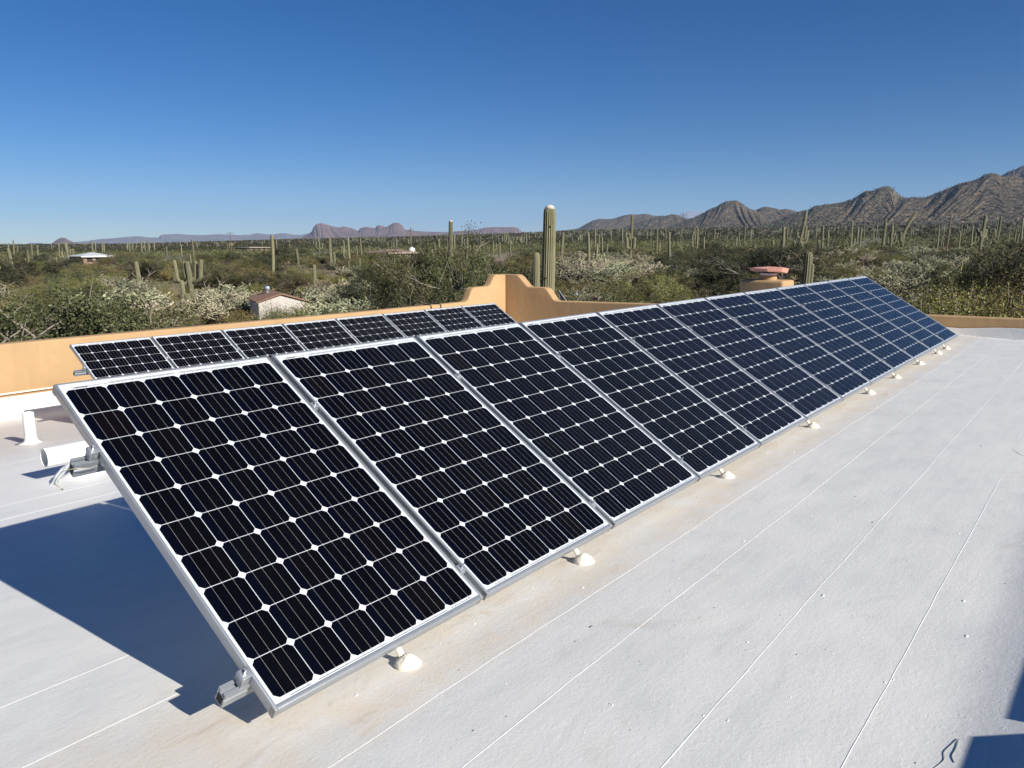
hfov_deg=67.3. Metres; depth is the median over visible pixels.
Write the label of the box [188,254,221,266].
mesquite tree
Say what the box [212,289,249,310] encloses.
cholla cactus
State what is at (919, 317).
solar panel
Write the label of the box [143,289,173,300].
cholla cactus
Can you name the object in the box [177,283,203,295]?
creosote shrub
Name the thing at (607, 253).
mesquite tree
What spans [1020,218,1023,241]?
saguaro cactus
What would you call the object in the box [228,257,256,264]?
palo verde tree
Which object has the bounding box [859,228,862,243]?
saguaro cactus
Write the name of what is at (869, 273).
cholla cactus
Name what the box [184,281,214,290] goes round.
cholla cactus
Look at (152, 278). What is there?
scrub
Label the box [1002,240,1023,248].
mesquite tree
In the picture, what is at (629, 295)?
palo verde tree
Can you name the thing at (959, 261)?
cholla cactus
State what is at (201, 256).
mesquite tree
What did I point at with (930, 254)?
mesquite tree
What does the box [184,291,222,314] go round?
cholla cactus
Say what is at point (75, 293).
mesquite tree
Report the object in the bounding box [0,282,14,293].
cholla cactus
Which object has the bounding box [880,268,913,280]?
cholla cactus
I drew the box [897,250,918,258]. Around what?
cholla cactus
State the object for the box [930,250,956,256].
mesquite tree
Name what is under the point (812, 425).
rail foot
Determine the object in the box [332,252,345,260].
mesquite tree
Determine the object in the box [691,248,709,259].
mesquite tree
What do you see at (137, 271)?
saguaro cactus
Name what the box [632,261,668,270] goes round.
cholla cactus
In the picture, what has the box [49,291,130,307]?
cholla cactus
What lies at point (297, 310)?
creosote shrub
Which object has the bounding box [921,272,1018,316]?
creosote shrub
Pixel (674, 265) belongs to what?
mesquite tree
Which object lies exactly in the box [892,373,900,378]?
rail foot
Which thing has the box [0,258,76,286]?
mesquite tree
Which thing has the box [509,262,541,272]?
palo verde tree
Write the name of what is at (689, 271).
cholla cactus
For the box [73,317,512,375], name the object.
mounting rail
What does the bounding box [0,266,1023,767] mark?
house
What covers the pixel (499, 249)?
saguaro cactus
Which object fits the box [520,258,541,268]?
palo verde tree
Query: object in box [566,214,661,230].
mountain low ridge
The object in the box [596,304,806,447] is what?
solar panel
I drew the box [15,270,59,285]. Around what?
mesquite tree
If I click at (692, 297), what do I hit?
creosote shrub
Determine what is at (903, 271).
cholla cactus
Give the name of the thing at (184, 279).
creosote shrub
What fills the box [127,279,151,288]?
cholla cactus
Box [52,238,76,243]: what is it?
hill cone
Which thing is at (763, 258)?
mesquite tree
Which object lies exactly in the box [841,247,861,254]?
cholla cactus
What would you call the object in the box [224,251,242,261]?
mesquite tree
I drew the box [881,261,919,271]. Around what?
cholla cactus
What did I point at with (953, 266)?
cholla cactus
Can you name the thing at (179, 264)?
palo verde tree
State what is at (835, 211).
slope brush
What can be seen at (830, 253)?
cholla cactus
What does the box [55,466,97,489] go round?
ground wire
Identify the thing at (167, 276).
creosote shrub
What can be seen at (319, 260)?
mesquite tree
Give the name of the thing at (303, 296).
cholla cactus
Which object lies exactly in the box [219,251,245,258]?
mesquite tree
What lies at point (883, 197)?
mountain crag
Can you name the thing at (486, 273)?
mesquite tree
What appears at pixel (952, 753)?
loose wire
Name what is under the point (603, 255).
cholla cactus
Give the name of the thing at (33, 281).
palo verde tree
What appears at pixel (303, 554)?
solar panel
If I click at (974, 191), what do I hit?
mountain peak
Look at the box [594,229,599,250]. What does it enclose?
saguaro cactus
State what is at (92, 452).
panel clamp
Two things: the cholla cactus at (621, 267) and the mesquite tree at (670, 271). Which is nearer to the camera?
the mesquite tree at (670, 271)
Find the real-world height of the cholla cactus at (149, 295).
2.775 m
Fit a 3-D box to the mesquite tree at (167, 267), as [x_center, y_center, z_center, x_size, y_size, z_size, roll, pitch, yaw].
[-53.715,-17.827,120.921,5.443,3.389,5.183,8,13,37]
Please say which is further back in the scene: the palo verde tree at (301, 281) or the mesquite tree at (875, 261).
the mesquite tree at (875, 261)
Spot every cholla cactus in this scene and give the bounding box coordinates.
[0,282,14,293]
[0,285,24,305]
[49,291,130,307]
[82,280,123,285]
[97,277,142,284]
[99,276,134,283]
[100,284,153,295]
[103,286,138,292]
[105,285,150,306]
[108,278,162,292]
[109,287,169,314]
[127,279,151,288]
[129,298,189,313]
[134,299,188,316]
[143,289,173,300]
[149,309,202,327]
[175,299,233,323]
[182,289,227,306]
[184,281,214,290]
[184,287,229,311]
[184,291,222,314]
[202,281,250,297]
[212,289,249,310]
[219,298,249,318]
[222,285,248,299]
[226,292,249,305]
[231,289,260,299]
[293,300,325,314]
[297,286,325,302]
[299,301,355,315]
[302,289,342,310]
[303,282,337,295]
[308,298,355,313]
[310,285,347,297]
[314,291,331,305]
[319,260,339,272]
[321,292,356,304]
[330,279,367,289]
[332,267,352,277]
[332,295,378,312]
[333,268,356,278]
[338,296,377,307]
[555,262,571,272]
[555,265,593,280]
[555,268,602,289]
[557,252,580,258]
[558,257,595,268]
[558,286,588,297]
[561,269,601,287]
[562,258,588,273]
[565,290,608,301]
[577,262,606,272]
[581,266,619,284]
[583,258,610,268]
[585,284,613,293]
[590,252,608,261]
[599,257,630,263]
[600,262,623,270]
[605,263,649,274]
[607,258,630,263]
[608,259,628,267]
[609,268,630,284]
[611,251,633,257]
[614,257,642,267]
[617,253,635,259]
[619,270,644,292]
[627,257,657,266]
[630,261,666,276]
[632,252,653,259]
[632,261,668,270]
[671,265,692,272]
[682,267,695,275]
[796,270,827,281]
[817,275,851,281]
[822,250,843,258]
[825,272,881,284]
[828,258,858,264]
[829,261,859,267]
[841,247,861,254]
[853,254,875,265]
[859,262,889,269]
[864,252,877,267]
[865,272,930,297]
[873,278,912,297]
[874,252,894,260]
[878,248,905,256]
[879,262,910,275]
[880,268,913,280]
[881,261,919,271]
[884,259,926,275]
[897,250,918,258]
[897,287,943,301]
[902,264,930,276]
[903,282,942,298]
[904,246,926,256]
[905,266,940,281]
[907,293,947,309]
[912,253,945,259]
[912,259,942,269]
[918,254,947,264]
[919,258,951,268]
[926,266,968,278]
[928,248,948,253]
[936,255,976,267]
[943,259,961,270]
[945,251,973,263]
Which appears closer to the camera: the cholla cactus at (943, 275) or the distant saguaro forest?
the cholla cactus at (943, 275)
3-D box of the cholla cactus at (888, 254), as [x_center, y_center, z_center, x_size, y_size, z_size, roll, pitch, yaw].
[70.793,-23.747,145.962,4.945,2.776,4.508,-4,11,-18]
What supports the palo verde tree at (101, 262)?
on the desert ground at (503, 256)
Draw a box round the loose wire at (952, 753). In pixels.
[934,739,958,767]
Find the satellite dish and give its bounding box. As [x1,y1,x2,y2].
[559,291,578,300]
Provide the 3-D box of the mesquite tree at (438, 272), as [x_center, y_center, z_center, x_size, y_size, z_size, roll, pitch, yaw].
[-3.096,-2.891,31.988,5.746,5.786,5.756,4,11,20]
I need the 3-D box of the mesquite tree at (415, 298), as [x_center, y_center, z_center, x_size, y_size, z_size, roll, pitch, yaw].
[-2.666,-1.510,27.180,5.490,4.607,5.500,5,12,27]
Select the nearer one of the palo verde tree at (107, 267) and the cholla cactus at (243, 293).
the cholla cactus at (243, 293)
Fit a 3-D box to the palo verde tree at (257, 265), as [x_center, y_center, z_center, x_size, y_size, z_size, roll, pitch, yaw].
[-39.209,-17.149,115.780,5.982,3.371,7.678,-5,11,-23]
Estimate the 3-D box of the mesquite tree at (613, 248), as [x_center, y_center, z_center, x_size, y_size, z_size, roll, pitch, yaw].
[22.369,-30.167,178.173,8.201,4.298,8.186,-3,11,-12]
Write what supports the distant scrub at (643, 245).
on the desert ground at (503, 256)
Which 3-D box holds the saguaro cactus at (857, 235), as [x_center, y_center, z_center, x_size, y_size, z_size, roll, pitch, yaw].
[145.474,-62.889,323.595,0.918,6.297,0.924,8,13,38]
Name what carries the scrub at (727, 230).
on the desert ground at (503, 256)
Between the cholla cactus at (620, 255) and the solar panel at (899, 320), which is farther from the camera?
the cholla cactus at (620, 255)
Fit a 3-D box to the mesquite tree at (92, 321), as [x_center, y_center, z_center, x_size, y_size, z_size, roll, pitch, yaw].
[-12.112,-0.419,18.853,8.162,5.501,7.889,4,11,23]
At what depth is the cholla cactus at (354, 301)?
46.29 m
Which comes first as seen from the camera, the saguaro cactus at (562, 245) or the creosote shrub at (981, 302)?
the creosote shrub at (981, 302)
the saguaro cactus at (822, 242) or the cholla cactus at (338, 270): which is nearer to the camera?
the cholla cactus at (338, 270)
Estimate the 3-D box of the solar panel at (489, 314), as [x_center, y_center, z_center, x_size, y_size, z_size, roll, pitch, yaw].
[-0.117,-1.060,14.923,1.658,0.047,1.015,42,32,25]
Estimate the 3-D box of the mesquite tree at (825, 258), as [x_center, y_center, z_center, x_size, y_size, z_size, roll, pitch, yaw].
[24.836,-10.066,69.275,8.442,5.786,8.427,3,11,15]
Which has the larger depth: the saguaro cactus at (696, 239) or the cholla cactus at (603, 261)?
the saguaro cactus at (696, 239)
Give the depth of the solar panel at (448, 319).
14.30 m
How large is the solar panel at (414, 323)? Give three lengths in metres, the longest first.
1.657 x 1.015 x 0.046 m
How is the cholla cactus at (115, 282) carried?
on the desert ground at (503, 256)
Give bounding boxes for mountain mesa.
[302,223,522,238]
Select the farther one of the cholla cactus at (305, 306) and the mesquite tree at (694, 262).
the mesquite tree at (694, 262)
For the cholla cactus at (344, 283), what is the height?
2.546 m
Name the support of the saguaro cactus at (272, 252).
on the desert ground at (503, 256)
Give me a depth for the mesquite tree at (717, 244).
192.05 m
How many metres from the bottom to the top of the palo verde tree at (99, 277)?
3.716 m
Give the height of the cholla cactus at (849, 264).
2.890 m
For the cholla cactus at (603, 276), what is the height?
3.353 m
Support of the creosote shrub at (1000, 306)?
on the desert ground at (503, 256)
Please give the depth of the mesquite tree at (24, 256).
194.87 m
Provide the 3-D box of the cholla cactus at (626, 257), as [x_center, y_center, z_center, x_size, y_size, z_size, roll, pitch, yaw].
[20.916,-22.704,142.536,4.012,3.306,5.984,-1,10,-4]
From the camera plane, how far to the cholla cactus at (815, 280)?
75.73 m
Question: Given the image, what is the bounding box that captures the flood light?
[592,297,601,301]
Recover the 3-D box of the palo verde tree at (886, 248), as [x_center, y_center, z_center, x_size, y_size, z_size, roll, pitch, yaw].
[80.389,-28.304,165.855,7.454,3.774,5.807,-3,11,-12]
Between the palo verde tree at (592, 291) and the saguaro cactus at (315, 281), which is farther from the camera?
the saguaro cactus at (315, 281)
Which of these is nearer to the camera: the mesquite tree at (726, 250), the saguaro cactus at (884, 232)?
the mesquite tree at (726, 250)
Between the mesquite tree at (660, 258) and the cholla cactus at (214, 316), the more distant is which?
the mesquite tree at (660, 258)
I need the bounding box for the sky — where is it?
[0,0,1023,244]
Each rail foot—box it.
[394,647,421,670]
[573,548,593,565]
[719,468,734,478]
[806,420,818,427]
[864,388,875,394]
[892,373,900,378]
[915,360,924,364]
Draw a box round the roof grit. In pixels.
[91,388,1014,763]
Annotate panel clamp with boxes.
[85,444,101,461]
[234,666,253,688]
[310,400,319,410]
[456,563,467,573]
[588,500,596,507]
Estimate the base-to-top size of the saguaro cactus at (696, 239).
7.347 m
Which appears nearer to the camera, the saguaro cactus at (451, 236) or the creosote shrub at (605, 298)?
the creosote shrub at (605, 298)
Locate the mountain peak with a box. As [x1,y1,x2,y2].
[869,173,1023,225]
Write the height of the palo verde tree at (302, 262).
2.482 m
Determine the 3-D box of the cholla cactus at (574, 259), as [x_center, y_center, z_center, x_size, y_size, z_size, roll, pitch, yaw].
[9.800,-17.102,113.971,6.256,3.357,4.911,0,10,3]
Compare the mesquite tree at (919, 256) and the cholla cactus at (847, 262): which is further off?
the mesquite tree at (919, 256)
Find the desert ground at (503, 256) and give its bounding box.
[0,223,1023,327]
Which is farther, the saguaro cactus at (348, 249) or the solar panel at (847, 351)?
the saguaro cactus at (348, 249)
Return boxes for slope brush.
[567,174,1023,230]
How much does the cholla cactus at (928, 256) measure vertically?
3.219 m
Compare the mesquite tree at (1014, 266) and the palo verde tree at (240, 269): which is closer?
the mesquite tree at (1014, 266)
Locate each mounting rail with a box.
[68,456,104,477]
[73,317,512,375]
[215,679,253,707]
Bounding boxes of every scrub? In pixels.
[0,222,1023,248]
[0,227,1023,253]
[0,232,1023,265]
[0,247,995,307]
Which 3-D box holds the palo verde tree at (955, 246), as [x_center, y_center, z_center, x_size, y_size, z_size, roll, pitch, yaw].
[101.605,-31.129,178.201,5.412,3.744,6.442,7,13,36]
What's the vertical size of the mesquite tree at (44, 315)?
4.286 m
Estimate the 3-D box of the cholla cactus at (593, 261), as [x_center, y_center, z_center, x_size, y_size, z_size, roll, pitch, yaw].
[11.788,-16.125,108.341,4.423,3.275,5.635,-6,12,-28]
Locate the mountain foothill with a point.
(673, 217)
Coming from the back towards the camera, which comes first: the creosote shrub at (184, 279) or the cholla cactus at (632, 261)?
the cholla cactus at (632, 261)
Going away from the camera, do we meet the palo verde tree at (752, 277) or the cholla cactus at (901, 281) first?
the palo verde tree at (752, 277)
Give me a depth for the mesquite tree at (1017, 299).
29.84 m
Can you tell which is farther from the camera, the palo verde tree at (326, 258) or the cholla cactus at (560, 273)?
the palo verde tree at (326, 258)
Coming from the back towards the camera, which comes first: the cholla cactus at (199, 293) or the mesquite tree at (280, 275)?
the mesquite tree at (280, 275)
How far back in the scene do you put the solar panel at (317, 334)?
11.95 m
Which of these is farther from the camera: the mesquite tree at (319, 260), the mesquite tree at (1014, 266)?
the mesquite tree at (319, 260)
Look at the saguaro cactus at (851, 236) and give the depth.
200.39 m
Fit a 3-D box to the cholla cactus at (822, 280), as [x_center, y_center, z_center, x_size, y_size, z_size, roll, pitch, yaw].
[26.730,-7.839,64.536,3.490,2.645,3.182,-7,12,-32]
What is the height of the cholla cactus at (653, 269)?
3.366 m
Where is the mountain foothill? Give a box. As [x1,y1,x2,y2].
[623,214,686,228]
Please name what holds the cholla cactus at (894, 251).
on the desert ground at (503, 256)
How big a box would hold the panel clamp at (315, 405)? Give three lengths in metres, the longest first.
0.060 x 0.040 x 0.038 m
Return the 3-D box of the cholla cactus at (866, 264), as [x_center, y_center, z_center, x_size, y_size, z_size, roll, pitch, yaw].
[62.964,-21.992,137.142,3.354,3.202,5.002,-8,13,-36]
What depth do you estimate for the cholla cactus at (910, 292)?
52.98 m
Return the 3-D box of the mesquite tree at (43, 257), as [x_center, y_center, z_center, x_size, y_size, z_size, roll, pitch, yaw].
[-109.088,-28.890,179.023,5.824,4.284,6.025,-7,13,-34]
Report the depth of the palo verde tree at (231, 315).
30.30 m
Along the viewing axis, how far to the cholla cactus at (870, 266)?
98.47 m
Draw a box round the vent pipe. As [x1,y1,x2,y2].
[15,411,43,444]
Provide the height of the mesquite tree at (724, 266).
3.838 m
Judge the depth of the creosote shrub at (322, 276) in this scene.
110.22 m
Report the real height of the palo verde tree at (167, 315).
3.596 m
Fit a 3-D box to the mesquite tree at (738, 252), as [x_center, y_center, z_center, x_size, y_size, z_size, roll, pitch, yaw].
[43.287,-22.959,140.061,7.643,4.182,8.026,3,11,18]
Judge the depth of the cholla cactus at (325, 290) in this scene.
57.43 m
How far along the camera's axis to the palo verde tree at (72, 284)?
56.56 m
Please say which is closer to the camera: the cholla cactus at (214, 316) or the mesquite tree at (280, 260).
the cholla cactus at (214, 316)
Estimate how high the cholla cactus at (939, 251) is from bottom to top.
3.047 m
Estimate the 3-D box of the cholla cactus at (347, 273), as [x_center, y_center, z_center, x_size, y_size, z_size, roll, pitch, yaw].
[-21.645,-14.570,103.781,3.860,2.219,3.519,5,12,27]
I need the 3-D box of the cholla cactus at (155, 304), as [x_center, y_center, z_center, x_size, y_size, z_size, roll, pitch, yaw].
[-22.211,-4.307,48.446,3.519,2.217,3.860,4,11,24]
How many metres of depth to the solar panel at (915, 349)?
10.14 m
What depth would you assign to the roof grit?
3.01 m
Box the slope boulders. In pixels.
[580,174,1023,228]
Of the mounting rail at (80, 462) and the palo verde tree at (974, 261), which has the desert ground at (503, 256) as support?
the palo verde tree at (974, 261)
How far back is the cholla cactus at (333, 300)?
51.21 m
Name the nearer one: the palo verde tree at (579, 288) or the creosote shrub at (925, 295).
the creosote shrub at (925, 295)
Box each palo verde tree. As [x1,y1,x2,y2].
[1,257,27,267]
[6,281,68,304]
[8,279,43,293]
[13,277,50,300]
[23,269,95,286]
[45,274,116,298]
[57,266,134,284]
[66,263,116,277]
[87,256,118,266]
[94,264,133,276]
[102,261,126,268]
[131,256,167,270]
[133,258,166,269]
[135,304,198,330]
[145,310,199,328]
[171,313,258,326]
[172,258,198,267]
[207,252,225,261]
[211,266,236,283]
[218,270,273,289]
[219,305,261,322]
[226,262,246,268]
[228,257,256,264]
[229,267,255,274]
[231,267,267,281]
[233,259,270,271]
[238,268,281,284]
[272,274,311,295]
[299,257,309,264]
[308,255,320,265]
[311,308,341,314]
[323,254,338,264]
[326,256,353,267]
[340,254,367,267]
[350,261,369,269]
[354,257,380,267]
[356,252,383,259]
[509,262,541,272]
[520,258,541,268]
[523,253,540,261]
[540,248,576,262]
[555,247,566,253]
[555,279,588,298]
[563,285,614,298]
[566,273,633,296]
[598,279,658,303]
[606,266,695,302]
[632,252,666,260]
[635,289,708,302]
[641,270,691,296]
[670,274,694,281]
[707,271,796,296]
[827,262,891,282]
[839,251,862,261]
[857,249,876,266]
[870,245,895,254]
[875,255,909,266]
[886,254,909,261]
[895,252,936,265]
[922,262,967,293]
[935,240,1023,300]
[941,242,960,249]
[957,258,988,271]
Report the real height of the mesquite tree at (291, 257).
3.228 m
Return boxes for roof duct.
[40,440,105,485]
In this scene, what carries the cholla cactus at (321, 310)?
on the desert ground at (503, 256)
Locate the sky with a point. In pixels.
(119, 118)
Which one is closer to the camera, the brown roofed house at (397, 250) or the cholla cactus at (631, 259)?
the cholla cactus at (631, 259)
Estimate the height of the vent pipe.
0.355 m
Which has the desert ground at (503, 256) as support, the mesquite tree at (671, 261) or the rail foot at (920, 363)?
the mesquite tree at (671, 261)
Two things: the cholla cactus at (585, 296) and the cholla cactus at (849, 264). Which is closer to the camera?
the cholla cactus at (585, 296)
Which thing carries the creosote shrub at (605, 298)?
on the desert ground at (503, 256)
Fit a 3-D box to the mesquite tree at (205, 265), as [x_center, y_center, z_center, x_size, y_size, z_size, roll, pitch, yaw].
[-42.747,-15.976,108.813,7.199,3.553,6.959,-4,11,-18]
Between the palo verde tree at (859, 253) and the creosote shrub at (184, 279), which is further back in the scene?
the palo verde tree at (859, 253)
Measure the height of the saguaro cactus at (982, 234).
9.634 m
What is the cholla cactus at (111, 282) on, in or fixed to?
on the desert ground at (503, 256)
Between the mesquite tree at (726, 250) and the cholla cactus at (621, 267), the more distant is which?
the mesquite tree at (726, 250)
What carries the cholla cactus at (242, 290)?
on the desert ground at (503, 256)
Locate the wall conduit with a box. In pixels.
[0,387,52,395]
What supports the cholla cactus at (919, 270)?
on the desert ground at (503, 256)
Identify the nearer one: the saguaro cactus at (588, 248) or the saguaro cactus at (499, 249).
the saguaro cactus at (588, 248)
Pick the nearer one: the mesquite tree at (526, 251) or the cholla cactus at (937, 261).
the cholla cactus at (937, 261)
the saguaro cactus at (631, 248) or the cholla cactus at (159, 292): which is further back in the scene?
the saguaro cactus at (631, 248)
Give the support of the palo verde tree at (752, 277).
on the desert ground at (503, 256)
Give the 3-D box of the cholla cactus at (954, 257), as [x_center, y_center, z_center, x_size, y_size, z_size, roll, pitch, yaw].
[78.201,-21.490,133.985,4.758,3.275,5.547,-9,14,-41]
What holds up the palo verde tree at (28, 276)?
on the desert ground at (503, 256)
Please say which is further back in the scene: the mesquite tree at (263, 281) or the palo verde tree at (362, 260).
the palo verde tree at (362, 260)
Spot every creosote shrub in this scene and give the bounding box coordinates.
[0,295,26,312]
[153,287,179,303]
[154,267,181,281]
[155,286,180,296]
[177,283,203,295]
[178,269,193,280]
[197,310,227,324]
[235,280,274,294]
[242,300,303,320]
[263,296,314,318]
[292,268,304,277]
[301,270,319,283]
[318,272,328,279]
[324,273,347,283]
[502,257,515,264]
[566,286,660,302]
[669,284,717,299]
[889,264,977,315]
[891,271,1006,313]
[895,281,1006,316]
[900,270,1020,317]
[906,271,1019,312]
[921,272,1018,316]
[924,264,1023,317]
[951,278,1023,317]
[962,262,1023,316]
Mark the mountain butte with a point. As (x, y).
(734, 208)
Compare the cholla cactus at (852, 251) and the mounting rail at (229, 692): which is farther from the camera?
the cholla cactus at (852, 251)
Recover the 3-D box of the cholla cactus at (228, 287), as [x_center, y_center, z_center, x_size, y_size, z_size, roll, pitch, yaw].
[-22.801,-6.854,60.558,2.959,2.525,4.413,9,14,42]
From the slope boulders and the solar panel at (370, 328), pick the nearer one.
the solar panel at (370, 328)
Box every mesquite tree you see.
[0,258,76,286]
[0,267,208,342]
[4,251,30,260]
[4,296,145,337]
[14,276,151,329]
[14,279,115,318]
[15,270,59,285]
[30,252,56,262]
[35,267,106,287]
[54,262,83,273]
[65,258,83,266]
[101,251,142,259]
[111,253,138,265]
[112,258,169,280]
[141,254,162,262]
[155,261,181,272]
[182,259,234,273]
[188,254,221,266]
[192,263,234,290]
[195,253,214,260]
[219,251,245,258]
[223,254,241,263]
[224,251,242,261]
[238,272,292,293]
[240,255,259,261]
[246,248,270,256]
[250,256,290,272]
[260,268,309,292]
[264,247,295,257]
[269,256,286,264]
[278,253,303,265]
[283,248,311,259]
[313,255,329,267]
[328,275,387,307]
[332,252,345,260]
[346,264,420,288]
[347,220,494,310]
[347,265,398,283]
[368,252,392,261]
[375,248,520,305]
[376,247,488,307]
[377,254,398,259]
[386,291,412,308]
[389,274,471,307]
[421,283,460,303]
[442,254,558,286]
[513,246,541,258]
[559,281,635,302]
[568,247,591,253]
[593,245,623,253]
[594,251,620,256]
[652,255,675,265]
[654,263,696,281]
[662,259,691,268]
[664,249,694,260]
[667,259,695,271]
[676,252,739,270]
[678,272,732,296]
[680,260,758,298]
[683,235,845,291]
[686,246,704,253]
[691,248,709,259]
[699,242,724,249]
[706,246,745,260]
[707,257,749,274]
[725,253,755,260]
[730,247,754,260]
[733,247,760,256]
[763,242,837,284]
[796,249,864,279]
[825,248,841,256]
[868,256,896,266]
[915,253,949,259]
[918,241,1023,307]
[919,252,947,260]
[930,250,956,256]
[934,240,962,247]
[947,248,974,257]
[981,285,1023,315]
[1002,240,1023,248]
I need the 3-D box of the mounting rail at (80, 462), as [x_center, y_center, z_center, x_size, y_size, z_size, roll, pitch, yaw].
[2.185,-0.574,7.642,0.042,0.061,12.356,42,32,25]
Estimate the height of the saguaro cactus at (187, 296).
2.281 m
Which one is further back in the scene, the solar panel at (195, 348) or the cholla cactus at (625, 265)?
the cholla cactus at (625, 265)
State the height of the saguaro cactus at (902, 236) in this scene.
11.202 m
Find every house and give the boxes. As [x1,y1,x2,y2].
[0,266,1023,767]
[70,252,110,265]
[235,247,270,250]
[366,249,416,256]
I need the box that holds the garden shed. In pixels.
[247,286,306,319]
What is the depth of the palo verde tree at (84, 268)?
108.57 m
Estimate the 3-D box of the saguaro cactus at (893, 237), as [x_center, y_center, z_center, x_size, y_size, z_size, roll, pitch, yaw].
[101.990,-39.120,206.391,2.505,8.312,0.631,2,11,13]
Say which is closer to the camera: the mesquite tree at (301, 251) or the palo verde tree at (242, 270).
the palo verde tree at (242, 270)
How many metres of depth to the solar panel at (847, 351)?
8.57 m
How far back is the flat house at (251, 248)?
327.45 m
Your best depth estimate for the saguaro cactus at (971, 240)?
201.44 m
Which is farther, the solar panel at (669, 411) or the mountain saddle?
the mountain saddle
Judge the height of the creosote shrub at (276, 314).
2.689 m
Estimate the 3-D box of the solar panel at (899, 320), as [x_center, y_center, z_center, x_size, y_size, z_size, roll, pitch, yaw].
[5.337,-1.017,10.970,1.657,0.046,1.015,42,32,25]
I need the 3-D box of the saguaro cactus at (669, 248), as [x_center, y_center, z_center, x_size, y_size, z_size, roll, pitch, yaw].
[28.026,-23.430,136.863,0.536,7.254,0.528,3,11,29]
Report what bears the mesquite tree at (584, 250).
on the desert ground at (503, 256)
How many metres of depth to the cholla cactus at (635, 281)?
82.38 m
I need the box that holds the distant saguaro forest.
[0,221,1021,251]
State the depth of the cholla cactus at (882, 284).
55.76 m
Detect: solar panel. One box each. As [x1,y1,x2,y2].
[52,356,482,718]
[69,337,173,378]
[151,330,244,367]
[221,324,305,358]
[271,336,611,600]
[282,319,358,349]
[335,314,404,342]
[382,310,446,337]
[416,322,698,529]
[424,306,483,331]
[461,303,515,326]
[519,312,760,481]
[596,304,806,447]
[656,298,842,421]
[704,292,871,401]
[743,288,894,385]
[776,284,914,370]
[804,281,931,361]
[828,278,945,350]
[848,276,957,343]
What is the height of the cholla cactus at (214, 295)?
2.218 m
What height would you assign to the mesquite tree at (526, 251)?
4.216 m
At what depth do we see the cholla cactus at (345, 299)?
48.53 m
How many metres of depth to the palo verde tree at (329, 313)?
36.07 m
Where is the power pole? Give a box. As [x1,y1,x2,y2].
[946,214,955,251]
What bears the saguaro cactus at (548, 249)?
on the desert ground at (503, 256)
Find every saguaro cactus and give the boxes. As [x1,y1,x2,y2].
[6,248,13,266]
[7,240,17,257]
[27,244,38,257]
[61,243,73,259]
[134,261,140,281]
[173,260,202,295]
[180,280,185,301]
[184,293,194,320]
[191,239,194,257]
[270,234,274,271]
[295,249,299,265]
[313,264,317,287]
[328,237,332,265]
[333,253,335,270]
[342,237,350,260]
[356,238,362,257]
[449,220,452,272]
[492,241,496,254]
[499,242,500,257]
[532,252,539,286]
[541,205,555,292]
[556,232,564,260]
[587,233,597,265]
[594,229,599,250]
[601,237,607,253]
[622,227,626,246]
[625,215,635,257]
[656,228,660,252]
[668,232,670,262]
[691,228,698,248]
[771,227,795,251]
[796,210,808,246]
[802,252,813,283]
[819,225,823,250]
[826,230,828,246]
[849,220,855,246]
[856,227,858,241]
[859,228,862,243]
[881,219,886,248]
[887,222,896,247]
[899,211,917,249]
[936,230,939,247]
[970,227,976,246]
[976,215,987,250]
[993,216,1001,239]
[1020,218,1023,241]
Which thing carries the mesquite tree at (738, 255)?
on the desert ground at (503, 256)
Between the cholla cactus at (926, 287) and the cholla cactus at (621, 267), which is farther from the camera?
the cholla cactus at (621, 267)
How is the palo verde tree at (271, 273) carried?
on the desert ground at (503, 256)
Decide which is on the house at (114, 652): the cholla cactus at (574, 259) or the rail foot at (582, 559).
the rail foot at (582, 559)
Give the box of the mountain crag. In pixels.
[770,186,904,226]
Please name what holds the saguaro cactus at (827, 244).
on the desert ground at (503, 256)
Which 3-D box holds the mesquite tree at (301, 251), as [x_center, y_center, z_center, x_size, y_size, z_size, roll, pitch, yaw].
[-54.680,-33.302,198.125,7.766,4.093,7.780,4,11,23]
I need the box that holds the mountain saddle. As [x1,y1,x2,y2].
[756,207,795,218]
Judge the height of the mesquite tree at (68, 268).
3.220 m
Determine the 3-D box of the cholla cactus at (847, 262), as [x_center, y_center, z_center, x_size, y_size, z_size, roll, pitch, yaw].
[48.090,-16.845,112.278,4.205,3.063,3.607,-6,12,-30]
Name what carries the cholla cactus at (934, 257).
on the desert ground at (503, 256)
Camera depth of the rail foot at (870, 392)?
7.81 m
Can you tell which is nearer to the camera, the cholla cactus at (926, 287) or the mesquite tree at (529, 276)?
the mesquite tree at (529, 276)
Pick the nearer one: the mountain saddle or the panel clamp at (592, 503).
the panel clamp at (592, 503)
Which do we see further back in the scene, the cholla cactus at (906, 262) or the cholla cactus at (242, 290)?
the cholla cactus at (906, 262)
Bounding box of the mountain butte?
[671,200,779,227]

